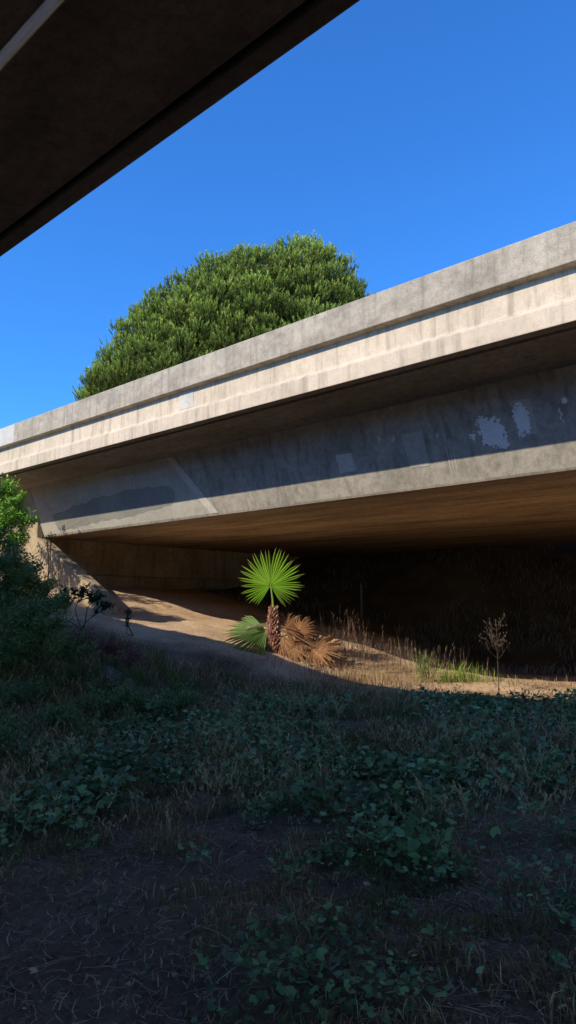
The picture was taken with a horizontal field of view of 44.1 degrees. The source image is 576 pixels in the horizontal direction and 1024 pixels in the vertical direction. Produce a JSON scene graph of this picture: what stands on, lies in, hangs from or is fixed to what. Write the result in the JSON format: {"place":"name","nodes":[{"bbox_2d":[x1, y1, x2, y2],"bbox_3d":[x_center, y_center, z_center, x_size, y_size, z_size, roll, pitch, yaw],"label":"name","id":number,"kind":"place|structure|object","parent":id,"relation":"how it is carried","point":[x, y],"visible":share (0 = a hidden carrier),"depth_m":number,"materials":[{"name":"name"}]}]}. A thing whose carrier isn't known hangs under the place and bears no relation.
{"place":"outdoors","nodes":[
{"label":"outdoors","id":0,"kind":"place"},
{"bbox_2d":[0,543,575,1023],"bbox_3d":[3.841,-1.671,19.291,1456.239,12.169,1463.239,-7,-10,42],"label":"ground","id":1,"kind":"structure","parent":0,"point":[402,589],"depth_m":5.12,"materials":[{"name":"brown soil"}]},
{"bbox_2d":[0,722,39,769],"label":"weed","id":2,"kind":"object","parent":1,"relation":"on","point":[5,738],"visible":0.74,"depth_m":7.88,"materials":[{"name":"green plant"}]},
{"bbox_2d":[0,473,42,579],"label":"leafy shrub","id":3,"kind":"object","parent":1,"relation":"on","point":[10,516],"visible":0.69,"depth_m":19.04,"materials":[{"name":"green plant"}]},
{"bbox_2d":[0,520,69,633],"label":"bush","id":4,"kind":"object","parent":1,"relation":"on","point":[37,568],"visible":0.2,"depth_m":16.23,"materials":[{"name":"green plant"}]},
{"bbox_2d":[0,545,75,640],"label":"bush","id":5,"kind":"object","parent":1,"relation":"on","point":[26,581],"visible":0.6,"depth_m":14.65,"materials":[{"name":"green plant"}]},
{"bbox_2d":[41,532,55,581],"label":"weed plant","id":6,"kind":"object","parent":1,"relation":"on","point":[49,537],"visible":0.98,"depth_m":22.07,"materials":[{"name":"brown plant"}]},
{"bbox_2d":[0,589,96,680],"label":"bush","id":7,"kind":"object","parent":1,"relation":"on","point":[28,621],"visible":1,"depth_m":12.14,"materials":[{"name":"green plant"}]},
{"bbox_2d":[48,582,115,630],"bbox_3d":[-5.036,2.317,17.403,1.676,1.210,0.790,-2,-8,12],"label":"bush","id":8,"kind":"object","parent":1,"relation":"on","point":[92,597],"visible":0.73,"depth_m":17.38,"materials":[{"name":"green plant"}]},
{"bbox_2d":[61,622,151,690],"bbox_3d":[-3.213,2.598,12.562,1.728,1.309,0.782,-2,-8,18],"label":"bush","id":9,"kind":"object","parent":1,"relation":"on","point":[108,646],"visible":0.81,"depth_m":12.50,"materials":[{"name":"green plant"}]},
{"bbox_2d":[72,681,155,719],"bbox_3d":[-2.730,2.963,11.130,1.206,0.722,1.100,0,-8,-3],"label":"weed","id":10,"kind":"object","parent":1,"relation":"on","point":[119,699],"visible":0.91,"depth_m":11.08,"materials":[{"name":"green plant"}]},
{"bbox_2d":[124,607,133,635],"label":"weed plant","id":11,"kind":"object","parent":1,"relation":"on","point":[128,612],"visible":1,"depth_m":17.57,"materials":[{"name":"green plant"}]},
{"bbox_2d":[0,517,300,615],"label":"bridge abutment","id":12,"kind":"object","parent":1,"relation":"on","point":[74,563],"visible":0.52,"depth_m":26.59,"materials":[{"name":"concrete"}]},
{"bbox_2d":[0,221,575,556],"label":"concrete bridge","id":13,"kind":"structure","parent":12,"relation":"on","point":[435,410],"depth_m":15.03,"materials":[{"name":"grey concrete"}]},
{"bbox_2d":[146,674,207,721],"bbox_3d":[-1.816,3.002,11.369,1.312,0.800,0.980,-23,-24,72],"label":"weed","id":14,"kind":"object","parent":1,"relation":"on","point":[179,700],"visible":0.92,"depth_m":11.14,"materials":[{"name":"green plant"}]},
{"bbox_2d":[0,0,359,256],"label":"concrete bridge","id":15,"kind":"structure","parent":1,"relation":"on","point":[94,94],"depth_m":5.40,"materials":[{"name":"grey concrete"}]},
{"bbox_2d":[117,632,298,664],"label":"dry weeds","id":16,"kind":"object","parent":1,"relation":"on","point":[196,640],"visible":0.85,"depth_m":17.00,"materials":[{"name":"beige plant"}]},
{"bbox_2d":[71,231,375,400],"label":"tree","id":17,"kind":"object","parent":1,"relation":"on","point":[212,304],"visible":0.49,"depth_m":45.03,"materials":[{"name":"green plant"}]},
{"bbox_2d":[223,549,344,669],"bbox_3d":[-0.090,2.594,17.823,3.154,3.447,1.443,1,-8,-4],"label":"fan palm","id":18,"kind":"object","parent":1,"relation":"on","point":[251,632],"visible":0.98,"depth_m":17.67,"materials":[{"name":"green plant"}]},
{"bbox_2d":[1,795,570,1023],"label":"fallen leaves","id":19,"kind":"object","parent":1,"relation":"on","point":[34,969],"visible":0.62,"depth_m":3.29,"materials":[{"name":"brown plant"}]},
{"bbox_2d":[0,652,575,1023],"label":"mallow weeds","id":20,"kind":"object","parent":1,"relation":"on","point":[418,769],"visible":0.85,"depth_m":6.15,"materials":[{"name":"green plant"}]},
{"bbox_2d":[0,627,575,1023],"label":"dry grass","id":21,"kind":"structure","parent":1,"relation":"on","point":[173,670],"depth_m":6.05,"materials":[{"name":"green plant"}]},
{"bbox_2d":[0,632,575,848],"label":"wild oats","id":22,"kind":"object","parent":1,"relation":"on","point":[232,770],"visible":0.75,"depth_m":8.04,"materials":[{"name":"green plant"}]},
{"bbox_2d":[0,631,575,1023],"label":"straw litter","id":23,"kind":"object","parent":1,"relation":"on","point":[204,1010],"visible":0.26,"depth_m":3.69,"materials":[{"name":"beige plant"}]},
{"bbox_2d":[2,667,575,1023],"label":"pebbles","id":24,"kind":"object","parent":1,"relation":"on","point":[183,938],"visible":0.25,"depth_m":3.77,"materials":[{"name":"grey stone"}]},
{"bbox_2d":[280,623,372,669],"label":"dry weeds","id":25,"kind":"object","parent":1,"relation":"on","point":[333,646],"visible":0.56,"depth_m":17.76,"materials":[{"name":"beige plant"}]},
{"bbox_2d":[311,608,390,671],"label":"dry weeds","id":26,"kind":"object","parent":1,"relation":"on","point":[355,639],"visible":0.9,"depth_m":18.09,"materials":[{"name":"beige plant"}]},
{"bbox_2d":[226,649,478,688],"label":"dry weeds","id":27,"kind":"object","parent":1,"relation":"on","point":[349,669],"visible":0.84,"depth_m":16.74,"materials":[{"name":"beige plant"}]},
{"bbox_2d":[360,582,362,619],"bbox_3d":[2.624,3.279,25.388,0.133,1.540,0.140,-7,-10,42],"label":"metal post","id":28,"kind":"object","parent":1,"relation":"on","point":[361,601],"visible":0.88,"depth_m":25.36,"materials":[{"name":"grey metal"}]},
{"bbox_2d":[317,629,424,678],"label":"dry weeds","id":29,"kind":"object","parent":1,"relation":"on","point":[393,660],"visible":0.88,"depth_m":18.09,"materials":[{"name":"beige plant"}]},
{"bbox_2d":[200,544,575,676],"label":"embankment dry grass","id":30,"kind":"structure","parent":1,"relation":"on","point":[500,670],"depth_m":24.48,"materials":[{"name":"brown plant"}]},
{"bbox_2d":[400,648,443,682],"bbox_3d":[3.300,3.685,17.070,1.140,0.818,0.844,-7,-10,42],"label":"green grass tuft","id":31,"kind":"object","parent":1,"relation":"on","point":[423,667],"visible":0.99,"depth_m":17.04,"materials":[{"name":"green plant"}]},
{"bbox_2d":[373,642,488,681],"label":"dry weeds","id":32,"kind":"object","parent":1,"relation":"on","point":[428,661],"visible":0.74,"depth_m":17.72,"materials":[{"name":"green plant"}]},
{"bbox_2d":[413,660,494,683],"bbox_3d":[4.040,3.812,17.196,2.010,0.613,1.410,1,-8,-11],"label":"green grass tuft","id":33,"kind":"object","parent":1,"relation":"on","point":[463,677],"visible":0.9,"depth_m":17.04,"materials":[{"name":"green plant"}]},
{"bbox_2d":[441,672,532,684],"bbox_3d":[4.641,3.902,16.856,2.254,0.336,1.051,0,-8,0],"label":"green grass tuft","id":34,"kind":"object","parent":1,"relation":"on","point":[501,678],"visible":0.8,"depth_m":16.89,"materials":[{"name":"green plant"}]},
{"bbox_2d":[479,613,509,690],"bbox_3d":[4.260,2.917,14.669,0.586,1.644,0.669,-7,-10,42],"label":"dry thistle","id":35,"kind":"object","parent":1,"relation":"on","point":[501,640],"visible":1,"depth_m":14.66,"materials":[{"name":"brown plant"}]},
{"bbox_2d":[446,675,572,692],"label":"dry weeds","id":36,"kind":"object","parent":1,"relation":"on","point":[515,682],"visible":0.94,"depth_m":16.25,"materials":[{"name":"beige plant"}]},
{"bbox_2d":[0,0,575,428],"label":"sky","id":37,"kind":"structure","parent":0,"point":[417,138],"materials":[{"name":"blue"}]}
]}

